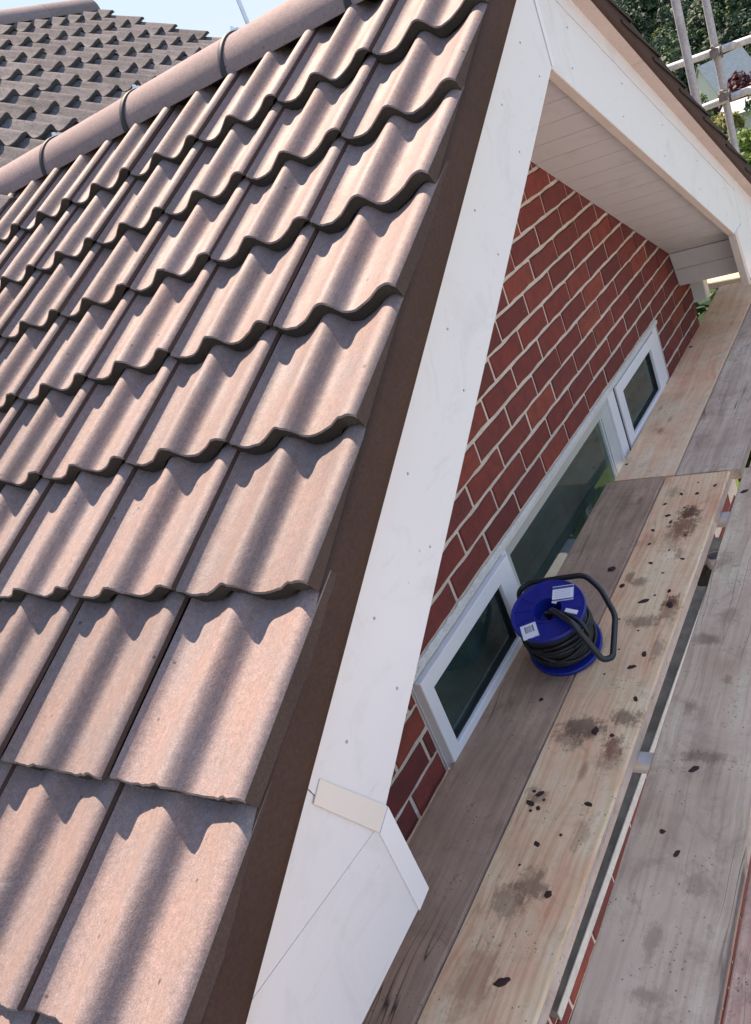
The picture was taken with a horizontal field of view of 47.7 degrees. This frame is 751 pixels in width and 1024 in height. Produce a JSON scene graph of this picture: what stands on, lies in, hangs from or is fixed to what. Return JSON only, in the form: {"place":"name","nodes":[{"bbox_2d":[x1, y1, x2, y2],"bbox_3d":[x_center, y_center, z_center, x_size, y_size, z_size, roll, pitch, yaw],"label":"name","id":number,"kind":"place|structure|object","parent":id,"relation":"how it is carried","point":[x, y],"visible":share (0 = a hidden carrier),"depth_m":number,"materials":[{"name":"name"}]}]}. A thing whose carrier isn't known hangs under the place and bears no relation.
{"place":"outdoors","nodes":[
{"label":"outdoors","id":0,"kind":"place"},
{"bbox_2d":[0,0,286,37],"label":"sky","id":1,"kind":"structure","parent":0,"point":[216,17],"materials":[{"name":"white"}]},
{"bbox_2d":[651,6,745,489],"bbox_3d":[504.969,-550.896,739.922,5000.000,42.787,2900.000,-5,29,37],"label":"ground","id":2,"kind":"structure","parent":0,"point":[736,480],"depth_m":177.65,"materials":[{"name":"green plant"}]},
{"bbox_2d":[0,0,750,1023],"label":"brick house","id":3,"kind":"structure","parent":2,"relation":"on","point":[344,344],"depth_m":1.72,"materials":[{"name":"brick"}]},
{"bbox_2d":[236,0,249,23],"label":"aerial rod","id":4,"kind":"object","parent":3,"relation":"on","point":[242,10],"depth_m":3.01,"materials":[{"name":"white metal"}]},
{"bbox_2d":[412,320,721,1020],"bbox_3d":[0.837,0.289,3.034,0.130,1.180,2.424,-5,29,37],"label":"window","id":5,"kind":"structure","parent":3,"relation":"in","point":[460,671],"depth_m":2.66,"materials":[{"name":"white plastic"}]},
{"bbox_2d":[613,0,750,94],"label":"hillside wood","id":6,"kind":"object","parent":2,"relation":"on","point":[734,24],"visible":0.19,"depth_m":161.13,"materials":[{"name":"green plant"}]},
{"bbox_2d":[671,0,701,105],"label":"scaffold tube","id":7,"kind":"object","parent":2,"relation":"on","point":[685,47],"depth_m":4.88,"materials":[{"name":"silver metal"}]},
{"bbox_2d":[699,91,720,120],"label":"garden tree","id":8,"kind":"object","parent":2,"relation":"on","point":[702,95],"visible":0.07,"depth_m":85.21,"materials":[{"name":"green plant"}]},
{"bbox_2d":[707,109,713,119],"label":"garden tree","id":9,"kind":"object","parent":2,"relation":"on","point":[710,113],"depth_m":76.87,"materials":[{"name":"green plant"}]},
{"bbox_2d":[702,0,739,152],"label":"scaffold tube","id":10,"kind":"object","parent":2,"relation":"on","point":[713,39],"depth_m":5.67,"materials":[{"name":"silver metal"}]},
{"bbox_2d":[667,35,750,70],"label":"scaffold tube","id":11,"kind":"object","parent":10,"relation":"attached to","point":[726,47],"depth_m":5.60,"materials":[{"name":"silver metal"}]},
{"bbox_2d":[709,45,722,58],"bbox_3d":[2.246,-3.039,5.607,0.079,0.095,0.134,-11,25,27],"label":"scaffold coupler","id":12,"kind":"object","parent":10,"relation":"attached to","point":[714,52],"visible":0.99,"depth_m":5.57,"materials":[{"name":"metal"}]},
{"bbox_2d":[702,86,750,110],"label":"scaffold tube","id":13,"kind":"object","parent":10,"relation":"attached to","point":[735,95],"depth_m":5.67,"materials":[{"name":"silver metal"}]},
{"bbox_2d":[718,89,731,101],"bbox_3d":[2.348,-2.801,5.714,0.079,0.095,0.134,-11,25,27],"label":"scaffold coupler","id":14,"kind":"object","parent":13,"relation":"attached to","point":[722,95],"visible":0.99,"depth_m":5.68,"materials":[{"name":"metal"}]},
{"bbox_2d":[694,288,750,481],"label":"garden shrub","id":15,"kind":"object","parent":2,"relation":"on","point":[701,307],"depth_m":9.16,"materials":[{"name":"green plant"}]},
{"bbox_2d":[696,47,750,112],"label":"pale house","id":16,"kind":"structure","parent":2,"relation":"on","point":[737,59],"depth_m":100.15,"materials":[{"name":"white paint"}]},
{"bbox_2d":[710,111,750,136],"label":"garden tree","id":17,"kind":"object","parent":2,"relation":"on","point":[721,125],"visible":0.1,"depth_m":52.52,"materials":[{"name":"green plant"}]},
{"bbox_2d":[714,70,750,114],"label":"copper tree","id":18,"kind":"object","parent":2,"relation":"on","point":[736,81],"visible":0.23,"depth_m":83.63,"materials":[{"name":"red plant"}]},
{"bbox_2d":[717,97,750,129],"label":"outbuilding","id":19,"kind":"structure","parent":2,"relation":"on","point":[738,105],"depth_m":79.14,"materials":[{"name":"white paint"}]},
{"bbox_2d":[727,127,750,156],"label":"garden tree","id":20,"kind":"object","parent":2,"relation":"on","point":[744,141],"visible":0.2,"depth_m":31.11,"materials":[{"name":"green plant"}]},
{"bbox_2d":[740,151,750,166],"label":"garden tree","id":21,"kind":"object","parent":2,"relation":"on","point":[747,157],"visible":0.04,"depth_m":27.37,"materials":[{"name":"green plant"}]},
{"bbox_2d":[743,94,750,117],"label":"garden tree","id":22,"kind":"object","parent":2,"relation":"on","point":[747,105],"visible":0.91,"depth_m":73.07,"materials":[{"name":"green plant"}]},
{"bbox_2d":[706,551,717,569],"bbox_3d":[1.302,0.796,2.854,0.048,1.565,0.048,-5,29,37],"label":"scaffold tube","id":23,"kind":"object","parent":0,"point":[711,558],"visible":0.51,"depth_m":2.56,"materials":[{"name":"silver metal"}]},
{"bbox_2d":[697,564,711,585],"bbox_3d":[1.027,0.191,2.596,0.092,0.070,0.090,-5,29,37],"label":"scaffold coupler","id":24,"kind":"object","parent":23,"relation":"attached to","point":[705,575],"visible":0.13,"depth_m":2.60,"materials":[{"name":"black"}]},
{"bbox_3d":[1.750,-0.711,3.691,0.081,0.082,2.271,-5,29,37],"label":"scaffold tube","id":25,"kind":"object","parent":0,"visible":0},
{"bbox_2d":[614,282,750,481],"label":"scaffold board","id":26,"kind":"object","parent":25,"relation":"on","point":[661,444],"visible":0.91,"depth_m":3.53,"materials":[{"name":"brown wood"}]},
{"bbox_2d":[675,307,750,478],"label":"scaffold board","id":27,"kind":"object","parent":25,"relation":"on","point":[720,441],"visible":0.98,"depth_m":3.16,"materials":[{"name":"grey wood"}]},
{"bbox_2d":[707,272,750,288],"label":"scaffold board","id":28,"kind":"object","parent":25,"relation":"on","point":[720,281],"visible":0.07,"depth_m":4.78,"materials":[{"name":"brown wood"}]},
{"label":"pavement","id":29,"kind":"structure","parent":0,"visible":0},
{"bbox_3d":[1.839,2.271,2.421,0.048,4.400,0.048,-5,29,37],"label":"scaffold tube","id":30,"kind":"object","parent":29,"relation":"on","visible":0},
{"bbox_2d":[633,751,653,773],"bbox_3d":[0.748,0.565,1.857,1.180,0.048,0.048,-5,29,37],"label":"scaffold tube","id":31,"kind":"object","parent":30,"relation":"attached to","point":[643,762],"depth_m":1.94,"materials":[{"name":"silver metal"}]},
{"bbox_2d":[362,477,664,1023],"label":"scaffold board","id":32,"kind":"object","parent":31,"relation":"on","point":[455,840],"visible":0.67,"depth_m":2.00,"materials":[{"name":"brown wood"}]},
{"bbox_2d":[511,573,617,676],"bbox_3d":[0.500,0.304,2.239,0.276,0.208,0.267,-12,25,25],"label":"cable reel","id":33,"kind":"object","parent":32,"relation":"on","point":[555,626],"visible":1,"depth_m":2.20,"materials":[{"name":"blue plastic"}]},
{"bbox_2d":[608,566,615,570],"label":"mortar crumb","id":34,"kind":"object","parent":32,"relation":"on","point":[612,568],"visible":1,"depth_m":2.58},
{"bbox_2d":[417,471,731,1023],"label":"scaffold board","id":35,"kind":"object","parent":31,"relation":"on","point":[519,929],"visible":0.95,"depth_m":1.86,"materials":[{"name":"brown wood"}]},
{"bbox_2d":[493,977,510,986],"bbox_3d":[0.229,0.852,1.541,0.035,0.004,0.017,-22,22,2],"label":"mortar crumb","id":36,"kind":"object","parent":35,"relation":"on","point":[500,982],"visible":1,"depth_m":1.54,"materials":[{"name":"black concrete"}]},
{"bbox_2d":[526,800,533,805],"bbox_3d":[0.344,0.646,1.890,0.013,0.003,0.025,-33,25,-23],"label":"mortar crumb","id":37,"kind":"object","parent":35,"relation":"on","point":[529,802],"visible":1,"depth_m":1.89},
{"bbox_2d":[535,791,544,796],"bbox_3d":[0.368,0.631,1.902,0.024,0.003,0.012,-25,23,-3],"label":"mortar crumb","id":38,"kind":"object","parent":35,"relation":"on","point":[539,794],"visible":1,"depth_m":1.90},
{"bbox_2d":[544,890,551,897],"bbox_3d":[0.338,0.749,1.665,0.015,0.004,0.017,-7,27,33],"label":"mortar crumb","id":39,"kind":"object","parent":35,"relation":"on","point":[547,894],"visible":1,"depth_m":1.66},
{"bbox_2d":[591,726,598,734],"bbox_3d":[0.520,0.516,2.010,0.017,0.004,0.029,0,32,44],"label":"mortar crumb","id":40,"kind":"object","parent":35,"relation":"on","point":[594,730],"visible":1,"depth_m":2.01,"materials":[{"name":"black concrete"}]},
{"bbox_2d":[638,599,648,602],"bbox_3d":[0.752,0.250,2.383,0.033,0.004,0.016,-16,24,18],"label":"mortar crumb","id":41,"kind":"object","parent":35,"relation":"on","point":[644,600],"visible":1,"depth_m":2.38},
{"bbox_2d":[667,601,672,607],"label":"mortar crumb","id":42,"kind":"object","parent":35,"relation":"on","point":[669,604],"visible":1,"depth_m":2.32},
{"bbox_2d":[569,467,750,1023],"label":"scaffold board","id":43,"kind":"object","parent":31,"relation":"on","point":[662,951],"visible":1,"depth_m":1.65,"materials":[{"name":"grey wood"}]},
{"bbox_2d":[673,850,679,856],"bbox_3d":[0.581,0.658,1.639,0.020,0.002,0.010,-35,25,-27],"label":"mortar crumb","id":44,"kind":"object","parent":43,"relation":"on","point":[676,853],"visible":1,"depth_m":1.64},
{"bbox_2d":[688,766,698,771],"bbox_3d":[0.675,0.545,1.801,0.026,0.003,0.013,-25,23,-3],"label":"mortar crumb","id":45,"kind":"object","parent":43,"relation":"on","point":[694,768],"visible":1,"depth_m":1.80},
{"bbox_3d":[1.387,0.204,2.182,0.048,0.048,6.700,-5,29,37],"label":"scaffold tube","id":46,"kind":"object","parent":30,"relation":"attached to","visible":0},
{"bbox_2d":[717,512,729,526],"bbox_3d":[1.259,0.011,2.603,1.180,0.048,0.048,-5,29,37],"label":"scaffold tube","id":47,"kind":"object","parent":46,"relation":"on","point":[723,519],"depth_m":2.69,"materials":[{"name":"silver metal"}]},
{"bbox_2d":[723,868,750,1023],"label":"scaffold board","id":48,"kind":"object","parent":46,"relation":"on","point":[738,1008],"visible":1,"depth_m":1.39,"materials":[{"name":"grey wood"}]}
]}

